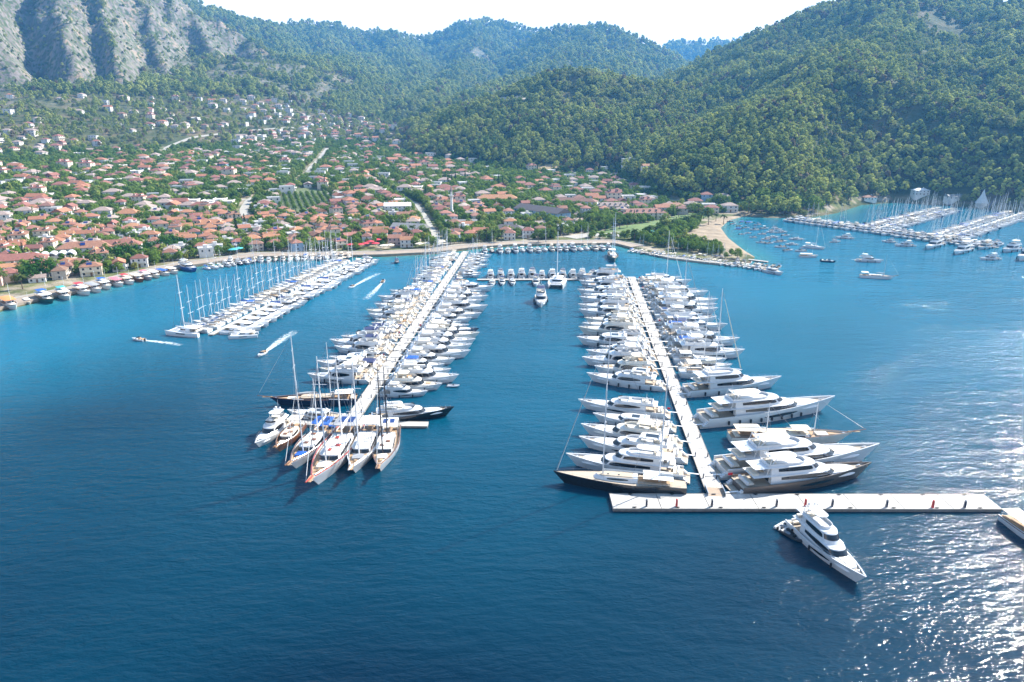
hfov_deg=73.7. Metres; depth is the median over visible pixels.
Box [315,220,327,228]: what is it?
house
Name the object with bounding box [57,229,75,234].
house
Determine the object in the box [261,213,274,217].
house
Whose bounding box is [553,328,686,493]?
sailing yacht
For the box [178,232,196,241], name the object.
house
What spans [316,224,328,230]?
house
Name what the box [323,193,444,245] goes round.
road
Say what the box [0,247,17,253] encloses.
house
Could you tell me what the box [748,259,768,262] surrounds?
jetty
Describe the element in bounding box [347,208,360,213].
house
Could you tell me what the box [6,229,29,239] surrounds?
house
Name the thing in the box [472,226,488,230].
house
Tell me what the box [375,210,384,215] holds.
house
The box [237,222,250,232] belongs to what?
house
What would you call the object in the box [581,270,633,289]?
motor yacht
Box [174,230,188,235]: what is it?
house
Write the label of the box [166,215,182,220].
house
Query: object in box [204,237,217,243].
house
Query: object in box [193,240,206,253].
house
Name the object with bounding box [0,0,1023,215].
woodland
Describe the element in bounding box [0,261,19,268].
house
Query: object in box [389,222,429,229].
market hall
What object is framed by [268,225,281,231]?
house
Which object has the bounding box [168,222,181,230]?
house
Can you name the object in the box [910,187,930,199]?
shore house
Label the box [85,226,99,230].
house
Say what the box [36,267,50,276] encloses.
house
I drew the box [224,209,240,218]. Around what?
house
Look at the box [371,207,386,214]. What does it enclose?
house
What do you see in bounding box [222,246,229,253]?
broadleaf tree
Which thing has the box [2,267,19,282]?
house
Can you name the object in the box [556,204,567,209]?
house
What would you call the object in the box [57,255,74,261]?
house
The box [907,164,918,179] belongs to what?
pine tree
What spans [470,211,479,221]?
house
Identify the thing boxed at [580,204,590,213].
house
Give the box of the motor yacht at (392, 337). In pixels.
[341,316,405,342]
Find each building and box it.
[0,250,49,262]
[55,238,111,252]
[101,237,142,248]
[384,202,410,211]
[445,219,476,223]
[477,193,516,199]
[513,203,570,218]
[596,201,628,208]
[618,207,666,219]
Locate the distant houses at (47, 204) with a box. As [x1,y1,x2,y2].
[0,93,738,220]
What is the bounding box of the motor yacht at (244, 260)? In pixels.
[241,259,250,264]
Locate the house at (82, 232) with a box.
[75,228,96,236]
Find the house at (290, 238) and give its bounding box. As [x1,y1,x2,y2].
[285,236,299,247]
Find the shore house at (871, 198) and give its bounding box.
[862,194,877,202]
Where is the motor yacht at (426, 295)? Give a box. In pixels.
[390,287,430,298]
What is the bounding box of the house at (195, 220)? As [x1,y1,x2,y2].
[192,215,206,223]
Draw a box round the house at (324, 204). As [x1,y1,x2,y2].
[317,201,328,206]
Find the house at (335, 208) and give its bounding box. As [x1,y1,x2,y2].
[328,204,342,213]
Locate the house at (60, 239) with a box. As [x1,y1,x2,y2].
[53,235,64,241]
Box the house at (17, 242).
[2,239,25,248]
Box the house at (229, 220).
[223,217,232,222]
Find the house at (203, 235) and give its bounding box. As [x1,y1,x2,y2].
[197,231,215,239]
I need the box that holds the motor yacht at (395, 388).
[378,377,427,397]
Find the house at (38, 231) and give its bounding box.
[31,225,52,236]
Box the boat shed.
[943,194,962,203]
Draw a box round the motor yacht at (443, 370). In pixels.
[384,364,450,373]
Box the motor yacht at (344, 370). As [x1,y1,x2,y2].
[308,354,381,383]
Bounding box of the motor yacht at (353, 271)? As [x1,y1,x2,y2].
[344,268,361,274]
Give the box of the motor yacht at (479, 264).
[463,259,488,267]
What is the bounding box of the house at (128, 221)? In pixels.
[122,220,139,223]
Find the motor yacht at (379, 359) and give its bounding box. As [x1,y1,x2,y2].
[329,351,391,364]
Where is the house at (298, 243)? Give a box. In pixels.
[289,237,304,251]
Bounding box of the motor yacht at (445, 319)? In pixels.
[419,313,468,329]
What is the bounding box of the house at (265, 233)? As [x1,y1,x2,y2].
[260,231,278,235]
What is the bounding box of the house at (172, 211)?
[167,208,179,215]
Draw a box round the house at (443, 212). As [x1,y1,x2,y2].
[439,208,451,215]
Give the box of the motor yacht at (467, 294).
[432,279,487,300]
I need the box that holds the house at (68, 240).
[59,237,77,245]
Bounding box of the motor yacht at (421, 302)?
[383,297,428,304]
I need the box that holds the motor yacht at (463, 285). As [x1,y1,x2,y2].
[437,278,480,294]
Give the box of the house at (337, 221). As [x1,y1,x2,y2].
[328,218,341,224]
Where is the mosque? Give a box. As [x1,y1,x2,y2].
[433,205,449,210]
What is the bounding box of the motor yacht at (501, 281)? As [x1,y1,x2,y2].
[498,275,505,284]
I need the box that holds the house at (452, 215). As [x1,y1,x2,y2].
[447,212,457,218]
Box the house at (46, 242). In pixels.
[38,237,57,248]
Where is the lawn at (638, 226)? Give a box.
[596,212,709,237]
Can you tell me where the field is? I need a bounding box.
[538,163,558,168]
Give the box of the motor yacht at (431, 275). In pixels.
[411,269,440,282]
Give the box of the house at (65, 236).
[53,232,71,238]
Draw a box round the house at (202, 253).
[197,244,213,257]
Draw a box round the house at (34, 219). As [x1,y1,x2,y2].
[28,214,45,223]
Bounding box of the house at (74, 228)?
[67,225,80,231]
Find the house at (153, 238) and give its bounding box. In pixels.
[148,236,158,243]
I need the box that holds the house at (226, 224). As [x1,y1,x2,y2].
[219,222,233,227]
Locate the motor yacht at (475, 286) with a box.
[436,281,493,291]
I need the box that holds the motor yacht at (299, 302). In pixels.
[286,298,305,305]
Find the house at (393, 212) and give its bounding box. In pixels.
[388,209,397,215]
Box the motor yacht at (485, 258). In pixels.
[465,253,488,259]
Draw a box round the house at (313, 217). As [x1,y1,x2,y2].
[307,214,324,220]
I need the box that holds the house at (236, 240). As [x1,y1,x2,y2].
[231,236,241,243]
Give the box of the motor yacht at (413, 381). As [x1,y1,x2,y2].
[379,369,441,389]
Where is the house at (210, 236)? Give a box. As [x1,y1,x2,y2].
[205,232,218,239]
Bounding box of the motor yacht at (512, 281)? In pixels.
[508,278,515,285]
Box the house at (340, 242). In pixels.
[328,236,347,247]
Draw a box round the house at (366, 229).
[352,228,369,232]
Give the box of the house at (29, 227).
[25,224,37,230]
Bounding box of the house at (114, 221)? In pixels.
[107,218,119,224]
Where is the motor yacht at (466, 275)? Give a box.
[450,272,479,277]
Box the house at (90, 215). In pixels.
[83,212,99,217]
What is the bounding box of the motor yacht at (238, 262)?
[234,258,242,265]
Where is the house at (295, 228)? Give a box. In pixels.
[288,225,301,230]
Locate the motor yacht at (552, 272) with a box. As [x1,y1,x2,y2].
[548,268,555,277]
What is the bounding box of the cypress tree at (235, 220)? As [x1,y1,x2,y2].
[233,214,237,228]
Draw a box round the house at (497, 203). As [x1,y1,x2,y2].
[493,201,504,207]
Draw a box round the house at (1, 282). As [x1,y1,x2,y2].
[0,271,3,285]
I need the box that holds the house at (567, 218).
[562,215,574,223]
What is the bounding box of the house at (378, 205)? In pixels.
[375,201,384,209]
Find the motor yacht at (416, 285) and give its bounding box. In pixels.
[390,278,430,294]
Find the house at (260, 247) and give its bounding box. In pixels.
[248,238,263,250]
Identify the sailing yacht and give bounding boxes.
[180,285,212,332]
[188,283,220,328]
[192,279,224,325]
[200,279,230,322]
[202,249,210,269]
[207,241,218,268]
[208,279,236,319]
[214,277,241,317]
[219,276,247,314]
[226,275,254,311]
[228,265,259,308]
[238,269,266,305]
[244,265,270,303]
[248,261,275,300]
[251,236,257,263]
[252,258,279,298]
[260,260,285,295]
[263,259,288,293]
[269,258,293,291]
[272,240,277,261]
[274,257,297,289]
[275,251,300,287]
[281,251,305,284]
[284,247,309,283]
[289,244,313,281]
[290,265,309,300]
[295,249,316,279]
[298,251,319,277]
[299,246,322,275]
[302,238,326,274]
[307,242,331,271]
[309,237,314,260]
[312,242,333,270]
[315,238,337,268]
[321,243,341,266]
[323,230,346,263]
[323,240,344,265]
[324,249,343,281]
[329,241,349,262]
[346,237,351,258]
[407,256,431,292]
[409,258,432,289]
[413,257,434,288]
[414,256,435,285]
[415,243,441,277]
[416,252,438,284]
[419,240,444,273]
[421,245,443,275]
[427,247,446,271]
[430,233,451,265]
[430,234,450,262]
[431,230,452,261]
[434,233,454,257]
[439,231,457,257]
[440,233,458,254]
[460,237,482,268]
[461,251,478,270]
[541,226,547,251]
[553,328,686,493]
[576,225,583,251]
[583,231,589,250]
[643,231,683,286]
[654,258,702,319]
[669,235,675,256]
[672,292,726,364]
[678,288,741,378]
[802,218,824,248]
[863,200,881,225]
[883,206,900,229]
[898,204,915,225]
[912,199,926,222]
[942,208,961,230]
[951,201,970,227]
[964,210,983,236]
[967,209,987,233]
[970,220,981,242]
[974,209,991,232]
[985,205,998,230]
[993,206,1008,226]
[999,203,1013,224]
[1002,200,1017,223]
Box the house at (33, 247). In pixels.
[23,242,43,251]
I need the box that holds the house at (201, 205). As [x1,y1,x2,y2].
[198,201,211,210]
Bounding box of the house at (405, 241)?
[400,234,413,247]
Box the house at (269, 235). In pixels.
[261,232,280,238]
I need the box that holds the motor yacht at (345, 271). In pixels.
[338,268,355,274]
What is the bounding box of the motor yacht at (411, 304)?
[380,294,418,311]
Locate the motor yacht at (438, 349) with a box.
[395,335,469,358]
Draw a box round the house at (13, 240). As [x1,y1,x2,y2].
[8,238,25,241]
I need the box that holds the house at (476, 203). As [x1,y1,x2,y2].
[472,201,483,205]
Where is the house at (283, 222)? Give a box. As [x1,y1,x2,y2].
[272,219,290,225]
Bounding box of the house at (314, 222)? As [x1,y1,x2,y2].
[309,219,326,227]
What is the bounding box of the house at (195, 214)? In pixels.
[189,212,202,216]
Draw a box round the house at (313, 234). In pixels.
[309,230,320,236]
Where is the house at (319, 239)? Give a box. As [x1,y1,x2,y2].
[308,234,326,247]
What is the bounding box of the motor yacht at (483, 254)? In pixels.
[475,253,491,256]
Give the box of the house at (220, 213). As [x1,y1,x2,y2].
[217,209,227,216]
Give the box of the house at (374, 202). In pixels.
[369,200,381,205]
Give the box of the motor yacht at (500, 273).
[496,268,504,278]
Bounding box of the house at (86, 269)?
[78,259,103,276]
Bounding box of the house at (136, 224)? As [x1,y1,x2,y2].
[126,221,138,227]
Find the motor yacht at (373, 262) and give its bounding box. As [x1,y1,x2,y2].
[362,259,377,264]
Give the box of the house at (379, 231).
[372,228,387,234]
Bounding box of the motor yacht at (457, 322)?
[422,313,460,324]
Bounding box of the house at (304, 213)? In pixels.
[299,210,312,215]
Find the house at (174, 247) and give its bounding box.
[163,244,180,250]
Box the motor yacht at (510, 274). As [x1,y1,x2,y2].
[507,269,514,278]
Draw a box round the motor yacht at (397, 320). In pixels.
[371,312,407,326]
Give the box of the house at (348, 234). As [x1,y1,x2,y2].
[341,230,356,236]
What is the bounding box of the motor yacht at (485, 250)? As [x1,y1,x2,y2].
[481,245,487,253]
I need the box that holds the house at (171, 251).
[162,246,177,260]
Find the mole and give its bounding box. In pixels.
[637,250,778,268]
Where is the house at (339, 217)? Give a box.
[330,214,343,220]
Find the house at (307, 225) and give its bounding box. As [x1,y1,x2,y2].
[299,222,313,228]
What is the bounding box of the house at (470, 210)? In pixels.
[465,208,475,213]
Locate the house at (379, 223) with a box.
[372,218,382,225]
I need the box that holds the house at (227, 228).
[219,226,235,231]
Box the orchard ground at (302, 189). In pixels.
[277,187,332,211]
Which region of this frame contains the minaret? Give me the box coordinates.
[449,187,453,211]
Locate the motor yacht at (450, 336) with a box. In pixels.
[402,322,475,344]
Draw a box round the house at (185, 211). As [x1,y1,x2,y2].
[180,208,193,214]
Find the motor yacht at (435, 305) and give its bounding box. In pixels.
[433,290,475,307]
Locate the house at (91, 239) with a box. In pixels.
[84,236,102,240]
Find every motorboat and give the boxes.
[132,336,145,341]
[258,349,267,356]
[795,247,806,251]
[820,259,835,262]
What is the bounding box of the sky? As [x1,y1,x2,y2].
[198,0,1007,46]
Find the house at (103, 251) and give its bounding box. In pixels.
[90,246,108,260]
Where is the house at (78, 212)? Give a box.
[73,208,87,215]
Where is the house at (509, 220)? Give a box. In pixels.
[503,217,516,223]
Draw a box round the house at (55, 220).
[45,216,61,225]
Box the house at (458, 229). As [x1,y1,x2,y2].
[450,226,463,231]
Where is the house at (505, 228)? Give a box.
[500,226,510,236]
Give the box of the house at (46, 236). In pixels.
[38,234,52,240]
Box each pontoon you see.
[208,259,357,335]
[293,420,428,427]
[477,278,586,280]
[949,214,1015,236]
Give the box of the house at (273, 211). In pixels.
[268,208,278,213]
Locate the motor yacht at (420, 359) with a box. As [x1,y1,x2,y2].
[386,350,444,370]
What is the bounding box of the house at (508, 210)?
[502,206,513,213]
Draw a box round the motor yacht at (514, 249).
[511,243,518,253]
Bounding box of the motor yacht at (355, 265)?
[348,262,365,267]
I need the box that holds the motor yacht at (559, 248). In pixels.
[555,243,562,251]
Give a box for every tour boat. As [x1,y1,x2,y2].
[0,285,17,309]
[34,281,53,302]
[54,278,70,299]
[72,276,90,294]
[84,271,101,292]
[96,268,110,288]
[108,267,123,286]
[119,267,133,284]
[130,264,143,281]
[139,265,151,279]
[147,263,159,277]
[157,264,169,275]
[166,258,177,273]
[799,251,817,257]
[998,508,1023,538]
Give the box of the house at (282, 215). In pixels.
[277,211,290,218]
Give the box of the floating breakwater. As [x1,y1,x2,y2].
[609,493,1002,511]
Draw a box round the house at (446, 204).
[443,201,453,206]
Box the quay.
[0,240,640,309]
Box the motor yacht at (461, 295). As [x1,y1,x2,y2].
[429,288,481,303]
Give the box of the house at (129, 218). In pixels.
[122,215,136,221]
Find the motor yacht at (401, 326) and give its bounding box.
[369,323,410,329]
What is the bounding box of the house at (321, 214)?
[312,212,327,217]
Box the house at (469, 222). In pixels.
[461,220,474,225]
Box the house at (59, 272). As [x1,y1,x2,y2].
[50,263,70,279]
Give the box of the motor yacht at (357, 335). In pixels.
[330,325,402,349]
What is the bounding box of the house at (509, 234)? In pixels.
[504,228,515,239]
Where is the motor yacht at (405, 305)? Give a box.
[366,298,422,316]
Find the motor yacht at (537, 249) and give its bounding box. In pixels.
[533,246,541,252]
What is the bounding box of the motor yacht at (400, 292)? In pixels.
[378,285,425,300]
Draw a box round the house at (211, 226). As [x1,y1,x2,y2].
[202,222,217,230]
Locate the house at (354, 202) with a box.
[346,199,359,204]
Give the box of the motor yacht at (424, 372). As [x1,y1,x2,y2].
[376,357,458,383]
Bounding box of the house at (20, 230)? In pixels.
[9,227,29,235]
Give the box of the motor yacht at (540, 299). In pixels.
[533,284,547,306]
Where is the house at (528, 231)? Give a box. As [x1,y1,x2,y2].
[522,225,533,237]
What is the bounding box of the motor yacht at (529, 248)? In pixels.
[526,243,533,252]
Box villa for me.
[116,207,142,215]
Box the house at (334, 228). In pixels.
[326,223,339,233]
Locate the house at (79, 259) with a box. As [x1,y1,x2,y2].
[69,256,89,262]
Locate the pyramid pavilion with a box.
[975,189,987,207]
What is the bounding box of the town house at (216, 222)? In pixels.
[194,218,225,226]
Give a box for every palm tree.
[0,271,9,286]
[14,274,26,288]
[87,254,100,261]
[185,240,195,245]
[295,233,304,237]
[497,229,505,241]
[557,223,564,235]
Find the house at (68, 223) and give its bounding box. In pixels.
[60,220,78,226]
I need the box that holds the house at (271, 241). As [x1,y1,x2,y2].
[266,237,283,249]
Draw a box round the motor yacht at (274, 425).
[255,401,292,446]
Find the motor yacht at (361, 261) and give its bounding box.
[353,256,372,265]
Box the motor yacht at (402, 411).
[369,397,453,420]
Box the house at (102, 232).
[90,230,109,235]
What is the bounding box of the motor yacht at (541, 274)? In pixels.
[538,270,545,277]
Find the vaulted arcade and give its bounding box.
[26,249,76,261]
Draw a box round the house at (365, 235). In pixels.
[361,230,372,243]
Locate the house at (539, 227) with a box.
[534,224,545,232]
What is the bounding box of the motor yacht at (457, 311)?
[422,301,481,318]
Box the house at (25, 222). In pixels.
[14,218,30,224]
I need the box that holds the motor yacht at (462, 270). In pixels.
[455,265,480,274]
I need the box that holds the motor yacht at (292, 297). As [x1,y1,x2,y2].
[284,291,307,302]
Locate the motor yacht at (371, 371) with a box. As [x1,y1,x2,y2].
[319,356,382,375]
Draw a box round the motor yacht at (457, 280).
[449,277,462,285]
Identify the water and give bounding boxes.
[0,203,1023,681]
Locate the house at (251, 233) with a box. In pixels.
[247,231,260,235]
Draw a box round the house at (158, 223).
[152,219,168,227]
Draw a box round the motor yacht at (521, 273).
[517,265,525,278]
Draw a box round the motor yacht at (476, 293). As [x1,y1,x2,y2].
[441,282,485,296]
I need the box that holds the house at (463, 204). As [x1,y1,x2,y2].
[458,202,469,206]
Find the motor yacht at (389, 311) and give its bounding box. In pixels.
[369,304,420,321]
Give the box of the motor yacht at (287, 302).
[276,295,301,307]
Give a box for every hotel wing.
[552,197,597,204]
[662,201,685,206]
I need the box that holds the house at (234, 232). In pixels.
[229,230,239,237]
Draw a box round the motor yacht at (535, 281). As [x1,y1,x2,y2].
[532,273,539,286]
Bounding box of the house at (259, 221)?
[252,218,266,224]
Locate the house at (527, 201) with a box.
[520,199,530,203]
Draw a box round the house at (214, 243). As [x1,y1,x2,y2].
[207,241,222,253]
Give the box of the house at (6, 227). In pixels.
[1,224,11,230]
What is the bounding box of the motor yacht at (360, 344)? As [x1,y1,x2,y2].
[334,332,399,355]
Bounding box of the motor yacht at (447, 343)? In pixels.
[396,328,471,351]
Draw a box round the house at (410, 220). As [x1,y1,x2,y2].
[406,217,419,222]
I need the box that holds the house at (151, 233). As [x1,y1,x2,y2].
[139,228,160,238]
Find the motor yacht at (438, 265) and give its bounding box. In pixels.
[422,259,449,270]
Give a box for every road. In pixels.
[161,127,293,150]
[239,148,327,215]
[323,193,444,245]
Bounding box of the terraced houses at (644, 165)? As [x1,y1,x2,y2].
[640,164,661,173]
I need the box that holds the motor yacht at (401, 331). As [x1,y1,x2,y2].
[373,320,405,333]
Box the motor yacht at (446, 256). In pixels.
[432,255,456,260]
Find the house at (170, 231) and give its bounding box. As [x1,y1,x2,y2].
[164,227,178,234]
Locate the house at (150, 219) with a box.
[147,215,159,222]
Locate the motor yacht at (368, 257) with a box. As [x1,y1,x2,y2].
[361,254,379,261]
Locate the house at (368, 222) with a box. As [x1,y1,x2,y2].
[358,218,375,226]
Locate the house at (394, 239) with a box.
[387,232,401,244]
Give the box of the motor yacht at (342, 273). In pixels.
[335,269,353,276]
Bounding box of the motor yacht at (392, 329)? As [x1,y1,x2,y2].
[379,324,403,338]
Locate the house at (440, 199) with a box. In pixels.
[433,196,443,204]
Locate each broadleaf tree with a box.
[9,274,18,282]
[16,262,39,279]
[18,259,26,266]
[21,255,52,274]
[42,257,59,264]
[42,258,55,273]
[57,253,67,260]
[72,265,79,273]
[76,259,89,264]
[90,252,103,261]
[101,260,111,270]
[105,244,124,258]
[112,262,124,271]
[115,241,133,255]
[120,253,131,261]
[126,243,143,253]
[126,248,138,255]
[131,262,137,267]
[139,240,155,249]
[147,249,159,262]
[149,255,160,264]
[153,235,172,245]
[162,252,171,261]
[163,232,180,243]
[174,235,187,242]
[174,251,183,258]
[188,248,197,257]
[213,245,223,254]
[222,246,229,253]
[237,243,244,251]
[240,236,251,247]
[265,241,272,249]
[271,240,277,249]
[276,242,283,249]
[278,238,288,247]
[305,241,314,250]
[308,237,317,243]
[352,237,363,242]
[352,242,358,249]
[381,236,387,242]
[411,236,420,245]
[424,234,431,241]
[429,236,438,246]
[446,233,454,244]
[467,234,472,241]
[645,234,654,243]
[648,236,656,242]
[656,236,664,245]
[665,233,674,240]
[669,239,677,248]
[675,238,689,249]
[686,241,695,250]
[688,238,701,248]
[693,241,704,250]
[702,243,710,251]
[710,242,718,247]
[717,246,725,253]
[731,248,742,257]
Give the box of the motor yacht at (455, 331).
[407,313,479,337]
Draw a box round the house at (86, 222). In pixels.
[79,219,94,224]
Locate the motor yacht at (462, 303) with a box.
[426,293,487,311]
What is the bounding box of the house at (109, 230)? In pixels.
[102,227,115,233]
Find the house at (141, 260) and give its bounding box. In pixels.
[130,252,148,267]
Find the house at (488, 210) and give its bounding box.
[481,208,495,213]
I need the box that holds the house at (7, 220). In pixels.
[3,217,17,224]
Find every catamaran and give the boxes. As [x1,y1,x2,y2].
[165,275,209,337]
[219,325,254,332]
[219,328,242,334]
[228,330,258,338]
[234,320,266,330]
[242,316,273,325]
[251,311,282,320]
[260,308,287,313]
[267,269,295,312]
[291,292,316,298]
[299,255,324,295]
[310,283,335,290]
[316,245,341,286]
[329,274,350,279]
[342,241,364,270]
[349,262,370,268]
[547,237,566,288]
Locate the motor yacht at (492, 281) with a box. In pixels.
[489,276,495,284]
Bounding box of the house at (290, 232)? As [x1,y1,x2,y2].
[286,230,299,234]
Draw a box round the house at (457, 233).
[450,229,460,241]
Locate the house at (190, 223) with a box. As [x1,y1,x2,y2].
[179,222,192,229]
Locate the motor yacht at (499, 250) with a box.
[496,244,503,253]
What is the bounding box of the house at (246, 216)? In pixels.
[241,214,253,220]
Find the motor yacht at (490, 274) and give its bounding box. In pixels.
[486,269,494,278]
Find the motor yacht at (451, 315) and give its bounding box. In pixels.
[421,308,471,322]
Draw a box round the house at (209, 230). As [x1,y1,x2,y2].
[203,227,215,231]
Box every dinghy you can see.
[446,384,458,386]
[774,521,788,530]
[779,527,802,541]
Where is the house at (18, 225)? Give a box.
[14,221,26,228]
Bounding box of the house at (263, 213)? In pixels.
[256,211,268,214]
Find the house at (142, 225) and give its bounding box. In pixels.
[136,223,149,228]
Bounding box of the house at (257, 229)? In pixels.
[251,225,267,232]
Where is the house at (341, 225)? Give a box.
[338,222,348,227]
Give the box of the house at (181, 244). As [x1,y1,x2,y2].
[174,242,188,250]
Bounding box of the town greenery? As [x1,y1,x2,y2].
[0,136,825,256]
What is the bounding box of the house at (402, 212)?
[396,210,409,215]
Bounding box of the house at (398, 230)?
[393,226,402,233]
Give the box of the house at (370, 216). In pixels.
[359,213,375,218]
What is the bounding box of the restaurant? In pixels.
[497,223,523,228]
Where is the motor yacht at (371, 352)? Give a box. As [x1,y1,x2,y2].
[348,347,385,359]
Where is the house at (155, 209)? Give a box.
[148,206,162,211]
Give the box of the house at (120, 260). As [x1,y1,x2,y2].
[111,256,127,271]
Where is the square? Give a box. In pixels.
[563,233,618,238]
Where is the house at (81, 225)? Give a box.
[69,222,87,227]
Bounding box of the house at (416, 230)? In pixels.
[410,227,422,239]
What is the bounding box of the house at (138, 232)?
[126,229,141,235]
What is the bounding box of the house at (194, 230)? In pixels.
[187,226,199,234]
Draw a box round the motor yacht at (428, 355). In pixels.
[398,345,454,363]
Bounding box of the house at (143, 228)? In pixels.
[137,227,151,230]
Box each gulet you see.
[257,333,357,405]
[273,415,306,450]
[284,382,336,467]
[305,356,364,484]
[344,365,383,472]
[369,366,400,470]
[607,217,618,261]
[727,399,865,444]
[859,254,898,278]
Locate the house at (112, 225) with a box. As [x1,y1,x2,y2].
[101,222,118,228]
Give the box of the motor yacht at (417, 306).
[374,294,427,309]
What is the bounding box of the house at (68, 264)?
[54,259,74,274]
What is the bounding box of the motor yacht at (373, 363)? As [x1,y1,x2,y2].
[317,354,390,370]
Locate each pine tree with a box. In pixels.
[22,247,31,252]
[159,243,166,250]
[399,215,405,222]
[538,151,545,158]
[621,158,628,165]
[627,157,633,166]
[628,143,636,153]
[630,161,638,170]
[638,166,647,176]
[642,149,650,156]
[645,170,653,177]
[651,165,658,182]
[653,168,661,179]
[655,213,670,225]
[658,158,666,167]
[660,173,669,188]
[662,144,672,152]
[662,168,672,175]
[663,139,670,145]
[663,180,673,189]
[666,155,675,168]
[673,143,681,153]
[675,150,682,158]
[675,176,688,189]
[677,156,685,166]
[678,144,688,152]
[680,166,688,173]
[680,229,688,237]
[683,137,694,145]
[684,154,691,162]
[686,179,694,190]
[687,173,694,187]
[692,143,698,151]
[692,183,701,191]
[694,158,702,164]
[697,135,707,144]
[697,147,710,160]
[697,166,708,174]
[699,169,706,184]
[700,173,711,189]
[701,133,710,144]
[703,127,711,134]
[704,156,711,166]
[705,169,713,176]
[707,115,714,125]
[707,122,717,129]
[709,143,716,152]
[711,157,717,165]
[712,127,723,136]
[712,148,726,157]
[716,167,723,178]
[717,156,725,166]
[717,171,726,182]
[718,117,726,126]
[719,153,730,162]
[724,139,735,147]
[724,162,732,170]
[724,167,735,185]
[725,177,732,188]
[727,135,737,143]
[727,166,737,174]
[729,180,737,190]
[732,176,741,183]
[734,135,743,143]
[734,143,742,155]
[734,186,745,196]
[735,117,744,124]
[736,123,744,133]
[737,155,748,165]
[737,178,745,191]
[739,129,747,137]
[739,144,749,155]
[740,107,750,116]
[742,183,753,195]
[742,196,755,212]
[744,165,753,173]
[744,179,756,195]
[745,135,752,145]
[746,172,754,183]
[748,125,756,137]
[749,119,757,128]
[749,145,760,154]
[749,194,757,212]
[751,157,760,164]
[751,162,762,179]
[754,182,761,190]
[755,134,764,142]
[757,107,769,115]
[758,138,765,146]
[758,195,766,213]
[759,123,767,131]
[761,162,771,170]
[761,171,770,180]
[761,200,771,214]
[762,128,769,136]
[762,181,773,192]
[763,159,773,169]
[765,134,773,147]
[765,198,773,213]
[766,132,774,141]
[766,157,775,166]
[766,180,778,191]
[767,140,776,152]
[769,117,777,126]
[769,142,778,152]
[770,165,780,172]
[771,128,776,136]
[771,145,782,156]
[773,195,786,208]
[774,134,783,144]
[776,122,785,133]
[776,152,787,160]
[776,179,784,187]
[777,184,788,192]
[779,161,787,171]
[780,170,790,184]
[780,203,789,214]
[782,109,793,120]
[783,139,793,150]
[784,150,795,158]
[784,175,792,190]
[784,190,792,197]
[785,122,796,130]
[785,181,795,190]
[786,196,801,213]
[788,129,797,137]
[790,164,799,176]
[790,172,799,180]
[791,100,801,113]
[793,113,802,128]
[795,161,804,174]
[796,104,806,114]
[796,179,806,186]
[796,187,804,195]
[797,154,806,163]
[798,143,805,151]
[801,123,813,131]
[801,127,808,135]
[803,142,812,153]
[803,188,814,199]
[804,162,813,173]
[805,181,816,190]
[806,135,813,143]
[806,175,815,183]
[810,170,821,182]
[811,121,822,133]
[813,159,820,167]
[815,153,824,162]
[816,180,826,192]
[818,168,827,176]
[818,177,828,191]
[821,138,829,147]
[821,192,831,203]
[823,160,829,167]
[827,146,837,155]
[827,171,834,181]
[827,182,836,192]
[828,164,837,173]
[831,181,841,195]
[832,125,842,133]
[834,170,845,177]
[835,162,844,171]
[843,159,855,168]
[843,186,854,200]
[844,168,854,185]
[846,171,856,184]
[846,179,855,188]
[847,187,858,199]
[849,133,859,144]
[851,139,864,150]
[860,150,871,162]
[864,173,875,187]
[867,162,877,178]
[871,160,880,169]
[873,182,887,197]
[878,154,887,163]
[884,181,896,194]
[886,148,897,157]
[893,143,902,151]
[902,160,914,169]
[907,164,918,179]
[916,141,929,152]
[918,156,929,169]
[929,146,936,156]
[930,145,942,157]
[932,183,942,193]
[937,162,949,174]
[938,177,951,194]
[941,129,951,142]
[941,153,952,169]
[943,128,953,144]
[951,143,963,156]
[952,128,960,136]
[956,133,966,143]
[969,141,980,155]
[969,175,979,189]
[974,150,985,166]
[975,167,987,184]
[977,126,988,135]
[979,137,986,149]
[984,167,993,178]
[986,135,994,149]
[998,136,1009,146]
[1001,178,1013,195]
[1007,154,1018,164]
[1009,136,1023,146]
[1013,163,1023,177]
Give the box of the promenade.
[1,240,645,300]
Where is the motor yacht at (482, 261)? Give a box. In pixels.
[459,258,487,262]
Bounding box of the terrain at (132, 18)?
[0,0,1023,311]
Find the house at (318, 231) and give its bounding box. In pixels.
[308,229,323,233]
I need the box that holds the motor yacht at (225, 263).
[221,260,231,266]
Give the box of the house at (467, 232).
[464,230,476,239]
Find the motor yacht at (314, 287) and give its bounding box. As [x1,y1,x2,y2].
[307,282,326,290]
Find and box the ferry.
[176,258,196,271]
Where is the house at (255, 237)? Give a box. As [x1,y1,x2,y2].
[245,232,260,240]
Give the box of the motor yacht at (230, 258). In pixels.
[227,256,233,262]
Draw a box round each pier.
[348,251,468,419]
[628,277,721,491]
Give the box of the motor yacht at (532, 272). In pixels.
[527,267,535,277]
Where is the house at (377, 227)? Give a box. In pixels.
[372,225,388,228]
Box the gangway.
[704,485,725,496]
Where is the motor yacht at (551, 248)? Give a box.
[548,244,554,251]
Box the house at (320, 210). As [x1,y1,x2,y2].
[315,207,327,213]
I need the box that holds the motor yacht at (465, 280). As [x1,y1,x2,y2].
[456,273,475,282]
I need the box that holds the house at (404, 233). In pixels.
[401,232,413,235]
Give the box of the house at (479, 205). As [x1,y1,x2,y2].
[474,203,486,208]
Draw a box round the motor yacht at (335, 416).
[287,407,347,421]
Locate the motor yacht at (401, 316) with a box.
[375,311,411,324]
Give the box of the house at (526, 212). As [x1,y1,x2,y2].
[520,211,532,215]
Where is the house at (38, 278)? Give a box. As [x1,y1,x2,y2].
[27,272,47,282]
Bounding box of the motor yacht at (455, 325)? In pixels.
[411,316,478,333]
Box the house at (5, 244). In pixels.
[0,241,14,252]
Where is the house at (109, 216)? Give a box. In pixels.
[107,213,120,220]

